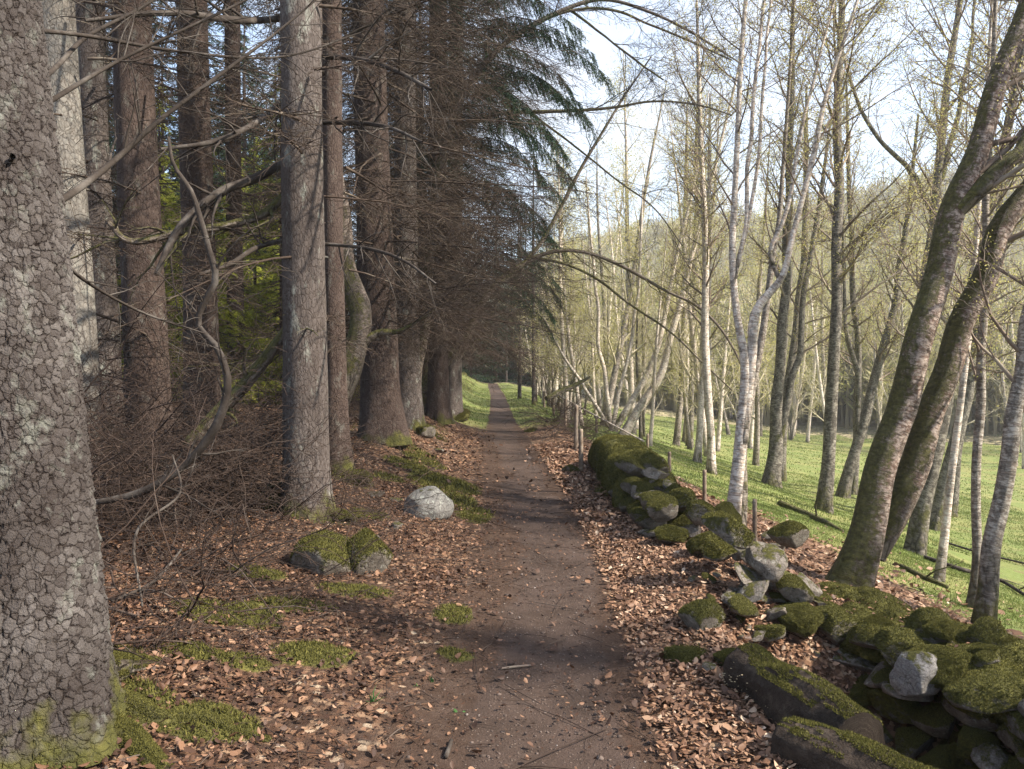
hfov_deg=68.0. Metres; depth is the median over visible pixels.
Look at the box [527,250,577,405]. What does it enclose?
scrub bush
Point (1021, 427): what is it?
scrub bush
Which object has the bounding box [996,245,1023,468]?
birch tree
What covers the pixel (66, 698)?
spruce tree
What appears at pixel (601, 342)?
birch tree
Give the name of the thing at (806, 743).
rotten log
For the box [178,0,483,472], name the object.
spruce tree
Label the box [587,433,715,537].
dry stone wall
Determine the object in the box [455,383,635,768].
path
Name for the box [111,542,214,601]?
fallen branch
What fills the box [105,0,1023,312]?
sky
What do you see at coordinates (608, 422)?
fence rail
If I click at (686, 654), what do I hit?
boulder
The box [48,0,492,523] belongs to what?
spruce tree
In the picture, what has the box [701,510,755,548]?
heap stone
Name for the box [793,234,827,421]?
birch tree
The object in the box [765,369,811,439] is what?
scrub bush
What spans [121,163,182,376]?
young spruce
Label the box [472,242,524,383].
spruce tree
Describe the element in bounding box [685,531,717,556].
tumbled stone
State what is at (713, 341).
birch tree
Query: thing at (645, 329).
birch tree
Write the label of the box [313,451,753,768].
gravel
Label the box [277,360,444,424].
brushwood
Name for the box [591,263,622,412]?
birch tree
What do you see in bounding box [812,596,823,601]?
rubble stone
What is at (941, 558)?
birch tree
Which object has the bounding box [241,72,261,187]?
spruce tree
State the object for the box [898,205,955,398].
birch tree
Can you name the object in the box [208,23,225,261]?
spruce tree
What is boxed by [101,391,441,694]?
brushwood
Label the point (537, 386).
scrub bush
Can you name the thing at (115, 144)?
spruce tree
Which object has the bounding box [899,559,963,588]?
fallen branch
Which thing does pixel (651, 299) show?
birch tree
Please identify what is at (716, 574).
rubble stone
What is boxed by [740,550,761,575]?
heap stone
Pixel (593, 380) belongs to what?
birch tree
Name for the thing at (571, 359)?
birch tree
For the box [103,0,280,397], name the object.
spruce tree
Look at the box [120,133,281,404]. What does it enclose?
young spruce
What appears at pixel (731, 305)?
bare tree
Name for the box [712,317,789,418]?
scrub bush
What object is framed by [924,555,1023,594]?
fallen branch
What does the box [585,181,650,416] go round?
birch tree
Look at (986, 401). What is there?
birch tree
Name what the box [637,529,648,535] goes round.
stone
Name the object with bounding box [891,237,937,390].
birch tree
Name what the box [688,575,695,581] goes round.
rubble stone
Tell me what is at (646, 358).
scrub bush
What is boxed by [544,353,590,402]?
fallen log
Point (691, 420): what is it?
bare tree
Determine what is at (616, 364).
bare tree
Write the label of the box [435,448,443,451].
stone
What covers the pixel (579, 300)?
birch tree
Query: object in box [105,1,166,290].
spruce tree
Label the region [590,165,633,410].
birch tree
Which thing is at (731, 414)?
scrub bush
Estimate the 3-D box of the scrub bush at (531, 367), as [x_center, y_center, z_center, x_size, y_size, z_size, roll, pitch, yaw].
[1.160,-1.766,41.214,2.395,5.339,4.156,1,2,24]
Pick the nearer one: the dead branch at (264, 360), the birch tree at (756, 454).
the dead branch at (264, 360)
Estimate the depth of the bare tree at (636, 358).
24.21 m
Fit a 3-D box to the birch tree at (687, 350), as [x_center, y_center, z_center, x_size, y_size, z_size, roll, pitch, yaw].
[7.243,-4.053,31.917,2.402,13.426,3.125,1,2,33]
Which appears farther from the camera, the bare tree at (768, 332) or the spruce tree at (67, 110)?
the bare tree at (768, 332)
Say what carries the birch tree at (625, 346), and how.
on the meadow
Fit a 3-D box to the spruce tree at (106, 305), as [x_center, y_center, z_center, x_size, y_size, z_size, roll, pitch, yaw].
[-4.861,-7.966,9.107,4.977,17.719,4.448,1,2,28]
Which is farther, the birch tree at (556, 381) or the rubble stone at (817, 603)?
the birch tree at (556, 381)
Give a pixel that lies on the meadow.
(1012, 572)
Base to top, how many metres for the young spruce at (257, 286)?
8.700 m
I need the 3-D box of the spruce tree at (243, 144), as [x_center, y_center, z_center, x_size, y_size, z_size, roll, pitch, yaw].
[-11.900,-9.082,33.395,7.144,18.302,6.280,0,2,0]
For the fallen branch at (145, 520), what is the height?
0.759 m
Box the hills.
[465,176,1023,444]
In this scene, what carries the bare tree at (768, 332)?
on the meadow
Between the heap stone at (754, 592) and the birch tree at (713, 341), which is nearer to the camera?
the heap stone at (754, 592)
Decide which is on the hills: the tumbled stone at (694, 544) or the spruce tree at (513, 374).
the spruce tree at (513, 374)
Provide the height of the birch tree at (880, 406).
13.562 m
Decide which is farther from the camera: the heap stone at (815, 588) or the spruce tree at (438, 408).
the spruce tree at (438, 408)
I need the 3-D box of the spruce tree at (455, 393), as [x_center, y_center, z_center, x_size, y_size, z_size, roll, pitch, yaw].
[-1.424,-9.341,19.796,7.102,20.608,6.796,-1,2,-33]
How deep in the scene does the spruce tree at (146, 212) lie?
7.83 m
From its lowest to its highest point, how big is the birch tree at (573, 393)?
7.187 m
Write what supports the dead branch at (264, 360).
on the brushwood at (137, 458)
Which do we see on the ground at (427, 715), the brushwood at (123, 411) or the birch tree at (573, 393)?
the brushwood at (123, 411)
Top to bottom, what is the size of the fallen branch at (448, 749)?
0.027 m
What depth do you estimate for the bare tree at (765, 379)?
47.05 m
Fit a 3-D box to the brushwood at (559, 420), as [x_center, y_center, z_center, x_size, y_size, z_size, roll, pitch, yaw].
[1.213,0.826,17.466,3.568,2.793,7.425,0,2,0]
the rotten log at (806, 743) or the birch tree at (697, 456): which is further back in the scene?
the birch tree at (697, 456)
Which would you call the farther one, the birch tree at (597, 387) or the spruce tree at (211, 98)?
the birch tree at (597, 387)
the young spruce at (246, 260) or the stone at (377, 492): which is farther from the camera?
the young spruce at (246, 260)
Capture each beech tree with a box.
[120,0,595,453]
[419,0,771,383]
[422,23,772,436]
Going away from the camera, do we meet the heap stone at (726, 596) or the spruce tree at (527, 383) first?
the heap stone at (726, 596)
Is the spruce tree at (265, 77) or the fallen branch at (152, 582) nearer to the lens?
the fallen branch at (152, 582)
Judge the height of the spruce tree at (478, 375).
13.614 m
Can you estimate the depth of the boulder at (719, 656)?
3.92 m
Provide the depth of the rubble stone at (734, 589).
5.14 m
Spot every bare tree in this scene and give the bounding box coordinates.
[572,135,625,386]
[583,249,599,400]
[599,76,672,425]
[612,245,662,438]
[633,288,652,436]
[639,234,676,410]
[647,69,730,447]
[700,273,738,434]
[718,233,746,375]
[723,0,880,487]
[737,243,790,436]
[749,235,778,413]
[759,247,778,379]
[760,77,871,481]
[767,0,1022,462]
[768,0,963,513]
[794,55,893,494]
[795,64,965,497]
[857,0,1023,555]
[879,213,915,390]
[885,256,914,387]
[907,18,1023,530]
[933,74,1023,516]
[986,251,1020,415]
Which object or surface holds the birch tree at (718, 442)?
on the meadow
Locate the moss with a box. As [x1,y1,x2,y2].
[113,400,957,744]
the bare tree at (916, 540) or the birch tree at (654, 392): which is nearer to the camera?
the bare tree at (916, 540)
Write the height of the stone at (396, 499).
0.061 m
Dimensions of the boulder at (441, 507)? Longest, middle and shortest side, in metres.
0.501 x 0.430 x 0.400 m
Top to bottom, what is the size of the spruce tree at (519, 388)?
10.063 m
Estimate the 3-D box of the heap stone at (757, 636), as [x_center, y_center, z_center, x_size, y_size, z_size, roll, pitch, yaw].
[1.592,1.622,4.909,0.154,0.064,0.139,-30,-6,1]
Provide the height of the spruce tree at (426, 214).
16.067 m
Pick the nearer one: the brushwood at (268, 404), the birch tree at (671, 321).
the brushwood at (268, 404)
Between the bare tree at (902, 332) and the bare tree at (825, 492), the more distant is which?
the bare tree at (902, 332)
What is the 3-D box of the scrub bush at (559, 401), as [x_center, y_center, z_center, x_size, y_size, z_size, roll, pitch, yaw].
[2.142,-1.893,30.744,4.683,6.016,2.699,0,2,-11]
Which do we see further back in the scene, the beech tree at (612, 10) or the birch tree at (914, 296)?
the birch tree at (914, 296)
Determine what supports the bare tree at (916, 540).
on the meadow
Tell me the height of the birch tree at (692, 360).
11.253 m
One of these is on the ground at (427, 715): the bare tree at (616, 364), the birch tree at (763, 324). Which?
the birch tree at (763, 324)
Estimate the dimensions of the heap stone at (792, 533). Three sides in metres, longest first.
0.322 x 0.266 x 0.203 m
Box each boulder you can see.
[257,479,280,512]
[289,529,353,575]
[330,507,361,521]
[342,469,372,485]
[347,526,393,574]
[404,486,453,520]
[664,646,698,663]
[677,598,725,633]
[712,647,735,665]
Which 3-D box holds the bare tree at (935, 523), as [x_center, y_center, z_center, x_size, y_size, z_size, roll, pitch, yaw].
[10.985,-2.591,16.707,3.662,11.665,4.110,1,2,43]
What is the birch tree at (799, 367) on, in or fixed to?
on the meadow
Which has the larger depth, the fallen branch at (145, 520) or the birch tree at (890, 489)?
the birch tree at (890, 489)
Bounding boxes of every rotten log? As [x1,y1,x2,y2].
[722,642,885,744]
[770,716,938,768]
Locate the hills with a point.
(803, 425)
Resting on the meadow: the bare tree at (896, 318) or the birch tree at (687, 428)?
the birch tree at (687, 428)
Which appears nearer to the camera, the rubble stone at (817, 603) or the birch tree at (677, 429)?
the rubble stone at (817, 603)
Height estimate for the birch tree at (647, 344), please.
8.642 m
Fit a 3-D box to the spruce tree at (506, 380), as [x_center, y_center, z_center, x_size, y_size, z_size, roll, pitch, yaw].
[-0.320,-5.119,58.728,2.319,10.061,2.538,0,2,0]
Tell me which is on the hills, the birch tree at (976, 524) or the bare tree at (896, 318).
the bare tree at (896, 318)
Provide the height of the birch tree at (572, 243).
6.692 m
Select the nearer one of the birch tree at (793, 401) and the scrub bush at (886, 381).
the scrub bush at (886, 381)
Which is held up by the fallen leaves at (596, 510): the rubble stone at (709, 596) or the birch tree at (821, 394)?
the rubble stone at (709, 596)
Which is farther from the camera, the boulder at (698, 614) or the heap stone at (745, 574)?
the heap stone at (745, 574)
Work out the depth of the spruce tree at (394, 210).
22.58 m
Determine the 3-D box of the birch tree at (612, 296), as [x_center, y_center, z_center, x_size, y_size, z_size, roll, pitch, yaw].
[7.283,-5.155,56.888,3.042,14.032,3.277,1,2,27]
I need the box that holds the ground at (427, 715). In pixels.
[83,377,1015,768]
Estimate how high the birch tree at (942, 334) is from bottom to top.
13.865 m
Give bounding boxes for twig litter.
[38,429,798,768]
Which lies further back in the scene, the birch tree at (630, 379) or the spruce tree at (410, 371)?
the birch tree at (630, 379)
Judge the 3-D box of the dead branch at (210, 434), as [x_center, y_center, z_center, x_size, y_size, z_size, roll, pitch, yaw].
[-2.148,-0.340,4.942,1.212,2.587,0.400,0,2,-14]
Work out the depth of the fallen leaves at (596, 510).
4.67 m
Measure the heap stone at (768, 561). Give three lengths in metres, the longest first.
0.342 x 0.258 x 0.159 m
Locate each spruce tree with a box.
[0,0,422,768]
[42,0,258,489]
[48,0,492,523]
[61,0,280,480]
[75,0,246,450]
[103,0,220,337]
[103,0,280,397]
[105,0,281,436]
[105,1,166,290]
[105,42,167,149]
[106,9,180,273]
[106,29,164,279]
[109,0,619,446]
[116,3,179,298]
[151,0,342,398]
[161,82,224,286]
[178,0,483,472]
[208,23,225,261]
[209,4,279,307]
[211,33,248,258]
[212,0,274,280]
[212,0,617,430]
[241,53,274,187]
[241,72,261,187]
[245,1,428,335]
[246,53,280,256]
[258,66,280,275]
[270,0,618,424]
[344,0,587,419]
[346,103,478,321]
[393,11,492,376]
[462,216,501,382]
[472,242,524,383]
[472,245,503,373]
[486,233,530,378]
[494,182,540,398]
[494,255,518,382]
[499,234,537,383]
[505,148,558,405]
[510,243,547,386]
[516,243,569,389]
[527,205,557,345]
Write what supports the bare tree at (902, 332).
on the meadow
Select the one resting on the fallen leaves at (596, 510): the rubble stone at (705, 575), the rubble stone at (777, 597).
the rubble stone at (777, 597)
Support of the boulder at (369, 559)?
on the ground at (427, 715)
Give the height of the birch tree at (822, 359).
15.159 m
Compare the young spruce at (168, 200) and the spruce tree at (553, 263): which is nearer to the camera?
the young spruce at (168, 200)
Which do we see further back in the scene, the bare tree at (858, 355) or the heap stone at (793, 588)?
the bare tree at (858, 355)
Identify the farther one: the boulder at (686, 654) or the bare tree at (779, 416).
the bare tree at (779, 416)
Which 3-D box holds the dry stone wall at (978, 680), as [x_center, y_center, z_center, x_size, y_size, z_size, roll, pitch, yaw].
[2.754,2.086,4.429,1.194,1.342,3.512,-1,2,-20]
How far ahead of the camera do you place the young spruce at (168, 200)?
17.81 m
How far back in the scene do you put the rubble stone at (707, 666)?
3.84 m
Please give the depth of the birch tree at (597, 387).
51.19 m
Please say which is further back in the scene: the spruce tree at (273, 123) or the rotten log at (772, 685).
the spruce tree at (273, 123)
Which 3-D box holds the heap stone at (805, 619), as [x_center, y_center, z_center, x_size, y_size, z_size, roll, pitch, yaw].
[1.905,1.542,5.051,0.306,0.193,0.334,-5,22,-24]
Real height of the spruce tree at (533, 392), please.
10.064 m
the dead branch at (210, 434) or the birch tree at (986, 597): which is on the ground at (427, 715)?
the birch tree at (986, 597)
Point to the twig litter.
(340, 609)
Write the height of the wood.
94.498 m
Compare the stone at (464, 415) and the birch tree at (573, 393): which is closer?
the stone at (464, 415)
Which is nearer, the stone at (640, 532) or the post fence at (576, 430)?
the stone at (640, 532)
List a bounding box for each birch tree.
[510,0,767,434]
[521,197,566,402]
[529,142,586,389]
[531,166,608,423]
[532,120,592,421]
[552,212,592,376]
[554,179,582,356]
[554,217,587,416]
[569,232,593,361]
[570,162,613,409]
[570,206,604,417]
[582,45,668,434]
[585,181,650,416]
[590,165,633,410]
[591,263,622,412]
[592,267,620,389]
[594,170,665,429]
[596,222,623,400]
[611,0,976,514]
[631,202,679,446]
[633,257,658,389]
[634,278,658,419]
[635,221,663,403]
[637,83,724,445]
[648,0,767,474]
[648,108,720,456]
[649,38,763,462]
[650,154,721,441]
[651,193,699,449]
[657,124,719,441]
[659,215,696,407]
[674,89,734,423]
[685,239,725,417]
[711,196,755,451]
[714,108,807,465]
[718,0,847,526]
[731,190,780,448]
[763,225,809,408]
[773,250,819,438]
[774,221,827,435]
[775,251,807,428]
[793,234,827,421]
[794,255,830,441]
[795,183,853,413]
[825,0,1023,586]
[845,219,864,408]
[854,267,891,425]
[863,241,907,428]
[876,0,1023,582]
[882,0,1023,607]
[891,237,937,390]
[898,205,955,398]
[926,258,966,452]
[933,5,1023,622]
[955,282,1004,424]
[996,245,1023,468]
[996,249,1021,465]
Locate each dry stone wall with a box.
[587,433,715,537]
[810,581,1023,768]
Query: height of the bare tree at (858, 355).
12.478 m
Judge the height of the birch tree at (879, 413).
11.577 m
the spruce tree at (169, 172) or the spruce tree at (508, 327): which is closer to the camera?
the spruce tree at (169, 172)
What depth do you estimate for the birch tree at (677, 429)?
28.28 m
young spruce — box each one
[114,82,253,390]
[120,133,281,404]
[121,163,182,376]
[216,147,279,369]
[217,64,359,399]
[217,137,279,374]
[260,218,279,342]
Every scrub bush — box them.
[511,316,547,398]
[516,268,616,409]
[522,300,550,394]
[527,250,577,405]
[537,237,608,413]
[548,274,622,414]
[613,317,670,393]
[618,322,666,418]
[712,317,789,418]
[715,344,739,418]
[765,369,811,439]
[865,347,932,401]
[1002,354,1021,452]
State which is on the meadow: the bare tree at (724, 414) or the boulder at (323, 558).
the bare tree at (724, 414)
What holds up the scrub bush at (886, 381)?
on the meadow
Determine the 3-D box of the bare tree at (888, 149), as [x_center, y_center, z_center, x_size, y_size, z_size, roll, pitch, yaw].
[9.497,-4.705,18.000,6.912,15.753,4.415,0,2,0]
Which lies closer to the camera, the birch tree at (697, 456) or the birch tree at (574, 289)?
the birch tree at (697, 456)
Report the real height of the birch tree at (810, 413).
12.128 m
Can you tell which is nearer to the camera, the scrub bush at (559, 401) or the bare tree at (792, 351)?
the bare tree at (792, 351)
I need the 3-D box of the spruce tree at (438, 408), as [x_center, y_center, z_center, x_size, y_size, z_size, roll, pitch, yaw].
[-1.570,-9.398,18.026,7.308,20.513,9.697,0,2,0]
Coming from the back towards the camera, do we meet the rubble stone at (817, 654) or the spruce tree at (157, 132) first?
the spruce tree at (157, 132)
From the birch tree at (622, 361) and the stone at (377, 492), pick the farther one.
the birch tree at (622, 361)
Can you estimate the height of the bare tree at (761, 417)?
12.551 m
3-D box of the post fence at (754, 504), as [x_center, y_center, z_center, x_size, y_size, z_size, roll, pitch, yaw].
[2.726,1.359,14.028,1.013,0.809,12.632,0,2,0]
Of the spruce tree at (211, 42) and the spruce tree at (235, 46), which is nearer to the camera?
the spruce tree at (235, 46)
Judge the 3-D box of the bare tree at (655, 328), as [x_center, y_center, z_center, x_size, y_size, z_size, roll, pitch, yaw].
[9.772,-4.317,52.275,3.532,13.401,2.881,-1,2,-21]
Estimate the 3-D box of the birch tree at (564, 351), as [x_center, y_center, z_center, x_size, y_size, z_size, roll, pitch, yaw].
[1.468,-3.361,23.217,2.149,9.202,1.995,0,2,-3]
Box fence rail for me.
[559,395,644,441]
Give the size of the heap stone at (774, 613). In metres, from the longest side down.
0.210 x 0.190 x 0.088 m
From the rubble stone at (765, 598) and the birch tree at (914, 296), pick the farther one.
the birch tree at (914, 296)
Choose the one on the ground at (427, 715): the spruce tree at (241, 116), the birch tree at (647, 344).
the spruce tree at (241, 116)
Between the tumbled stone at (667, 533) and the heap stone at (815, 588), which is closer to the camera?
the heap stone at (815, 588)
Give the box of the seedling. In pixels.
[363,684,383,702]
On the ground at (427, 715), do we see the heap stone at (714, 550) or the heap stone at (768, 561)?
the heap stone at (714, 550)
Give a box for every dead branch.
[95,136,276,527]
[184,304,324,448]
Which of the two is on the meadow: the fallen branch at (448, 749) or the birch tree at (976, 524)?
the birch tree at (976, 524)
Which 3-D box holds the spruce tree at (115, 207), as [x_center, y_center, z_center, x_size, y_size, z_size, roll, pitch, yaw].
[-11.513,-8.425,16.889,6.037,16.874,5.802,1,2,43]
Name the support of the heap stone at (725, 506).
on the ground at (427, 715)
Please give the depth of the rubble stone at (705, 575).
5.32 m
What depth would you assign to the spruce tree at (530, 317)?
65.50 m
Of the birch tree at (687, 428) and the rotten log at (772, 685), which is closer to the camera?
the rotten log at (772, 685)
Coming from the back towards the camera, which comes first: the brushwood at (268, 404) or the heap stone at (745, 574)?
the brushwood at (268, 404)
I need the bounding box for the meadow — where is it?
[454,372,1023,638]
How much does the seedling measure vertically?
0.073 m
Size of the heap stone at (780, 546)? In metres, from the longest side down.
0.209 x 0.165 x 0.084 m
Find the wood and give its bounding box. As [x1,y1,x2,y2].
[503,156,1023,434]
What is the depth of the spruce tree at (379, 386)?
10.88 m
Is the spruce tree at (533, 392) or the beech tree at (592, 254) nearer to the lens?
the beech tree at (592, 254)
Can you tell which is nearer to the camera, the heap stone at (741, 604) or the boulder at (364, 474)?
the heap stone at (741, 604)
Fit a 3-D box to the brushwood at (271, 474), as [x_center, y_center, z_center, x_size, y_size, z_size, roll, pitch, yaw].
[-2.703,1.010,6.776,4.295,2.966,4.232,0,2,0]
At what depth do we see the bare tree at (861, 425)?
20.23 m
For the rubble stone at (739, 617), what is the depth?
4.94 m
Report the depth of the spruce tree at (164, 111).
35.41 m
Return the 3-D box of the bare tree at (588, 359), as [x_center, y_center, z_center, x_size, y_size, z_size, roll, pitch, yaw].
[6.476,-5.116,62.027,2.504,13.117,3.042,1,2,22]
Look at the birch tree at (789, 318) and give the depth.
43.26 m
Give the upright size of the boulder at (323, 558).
0.417 m
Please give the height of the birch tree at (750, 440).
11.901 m
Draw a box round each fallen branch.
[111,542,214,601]
[126,453,201,606]
[443,738,452,758]
[502,664,530,668]
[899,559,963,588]
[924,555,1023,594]
[949,542,1023,565]
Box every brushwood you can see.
[80,305,345,524]
[82,246,429,581]
[88,328,442,561]
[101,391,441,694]
[121,319,414,445]
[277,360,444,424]
[486,361,634,447]
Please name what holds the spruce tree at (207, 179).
on the ground at (427, 715)
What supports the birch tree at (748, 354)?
on the ground at (427, 715)
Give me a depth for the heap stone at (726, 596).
5.04 m
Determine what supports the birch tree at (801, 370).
on the meadow
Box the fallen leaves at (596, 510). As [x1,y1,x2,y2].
[32,402,1023,768]
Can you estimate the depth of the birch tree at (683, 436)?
32.80 m
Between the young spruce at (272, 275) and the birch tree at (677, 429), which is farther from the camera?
the birch tree at (677, 429)
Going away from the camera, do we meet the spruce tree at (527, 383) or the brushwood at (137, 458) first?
the brushwood at (137, 458)
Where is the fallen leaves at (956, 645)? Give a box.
[823,581,1007,646]
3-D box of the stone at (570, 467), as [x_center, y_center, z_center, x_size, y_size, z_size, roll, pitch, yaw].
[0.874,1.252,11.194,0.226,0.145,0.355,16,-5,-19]
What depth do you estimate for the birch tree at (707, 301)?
16.68 m
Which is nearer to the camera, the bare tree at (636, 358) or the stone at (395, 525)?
the stone at (395, 525)
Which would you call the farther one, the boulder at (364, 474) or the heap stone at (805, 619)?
the boulder at (364, 474)
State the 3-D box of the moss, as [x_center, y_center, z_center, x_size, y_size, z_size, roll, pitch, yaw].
[-0.013,1.514,11.546,6.154,1.981,17.598,0,2,-8]
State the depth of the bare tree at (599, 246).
37.55 m
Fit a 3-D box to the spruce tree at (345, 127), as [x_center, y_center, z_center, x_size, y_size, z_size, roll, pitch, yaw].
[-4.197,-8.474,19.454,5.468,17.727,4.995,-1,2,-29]
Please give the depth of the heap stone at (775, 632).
4.86 m
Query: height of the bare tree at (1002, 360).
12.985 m
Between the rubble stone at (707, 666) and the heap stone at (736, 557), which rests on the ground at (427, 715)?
the heap stone at (736, 557)
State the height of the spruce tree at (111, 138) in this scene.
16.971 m
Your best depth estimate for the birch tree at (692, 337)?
24.03 m
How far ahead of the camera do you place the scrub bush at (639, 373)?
37.90 m
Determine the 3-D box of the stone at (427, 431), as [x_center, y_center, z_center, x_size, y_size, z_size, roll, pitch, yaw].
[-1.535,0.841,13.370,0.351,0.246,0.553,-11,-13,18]
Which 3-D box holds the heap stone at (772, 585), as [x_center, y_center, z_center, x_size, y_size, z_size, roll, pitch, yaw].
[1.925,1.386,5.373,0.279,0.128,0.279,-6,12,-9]
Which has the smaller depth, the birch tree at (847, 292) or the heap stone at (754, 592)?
the heap stone at (754, 592)
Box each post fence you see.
[536,388,583,470]
[595,418,756,540]
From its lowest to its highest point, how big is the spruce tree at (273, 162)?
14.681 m
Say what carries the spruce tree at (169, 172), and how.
on the ground at (427, 715)
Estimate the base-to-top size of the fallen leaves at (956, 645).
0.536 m
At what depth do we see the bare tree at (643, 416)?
27.87 m
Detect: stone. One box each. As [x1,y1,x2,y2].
[366,491,384,497]
[389,521,402,530]
[390,497,402,502]
[416,425,435,437]
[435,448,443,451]
[454,408,470,421]
[562,464,580,473]
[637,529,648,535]
[654,524,689,542]
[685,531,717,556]
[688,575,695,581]
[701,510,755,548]
[702,537,737,561]
[702,572,715,583]
[702,661,715,670]
[706,593,717,602]
[708,501,742,530]
[712,572,721,576]
[720,591,736,605]
[727,593,758,617]
[728,587,739,590]
[732,547,745,560]
[734,562,761,585]
[735,614,745,623]
[737,580,768,602]
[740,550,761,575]
[745,541,787,582]
[749,630,764,641]
[752,623,785,641]
[761,531,771,540]
[761,570,803,589]
[761,594,767,601]
[765,607,786,621]
[766,520,809,547]
[769,543,784,550]
[769,592,786,602]
[772,601,823,638]
[775,574,814,602]
[798,572,822,596]
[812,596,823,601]
[813,600,826,605]
[814,650,819,657]
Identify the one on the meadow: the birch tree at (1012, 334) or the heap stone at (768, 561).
the birch tree at (1012, 334)
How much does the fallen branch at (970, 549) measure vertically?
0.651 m
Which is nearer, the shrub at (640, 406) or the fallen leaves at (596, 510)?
the fallen leaves at (596, 510)
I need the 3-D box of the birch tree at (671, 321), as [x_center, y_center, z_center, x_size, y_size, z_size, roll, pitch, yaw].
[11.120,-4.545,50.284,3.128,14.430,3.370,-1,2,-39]
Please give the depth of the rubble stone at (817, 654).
4.91 m
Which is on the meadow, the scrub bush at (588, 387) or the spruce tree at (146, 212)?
the scrub bush at (588, 387)
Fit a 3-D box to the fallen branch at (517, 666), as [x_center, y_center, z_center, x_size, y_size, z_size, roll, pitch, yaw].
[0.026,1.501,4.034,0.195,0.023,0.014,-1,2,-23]
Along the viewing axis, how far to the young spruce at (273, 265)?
29.75 m
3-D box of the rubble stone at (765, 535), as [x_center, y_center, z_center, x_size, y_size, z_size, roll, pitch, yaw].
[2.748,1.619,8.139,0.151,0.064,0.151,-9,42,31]
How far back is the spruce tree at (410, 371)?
13.78 m
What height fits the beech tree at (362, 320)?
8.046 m
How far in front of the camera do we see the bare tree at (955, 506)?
19.37 m
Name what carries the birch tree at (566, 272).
on the meadow

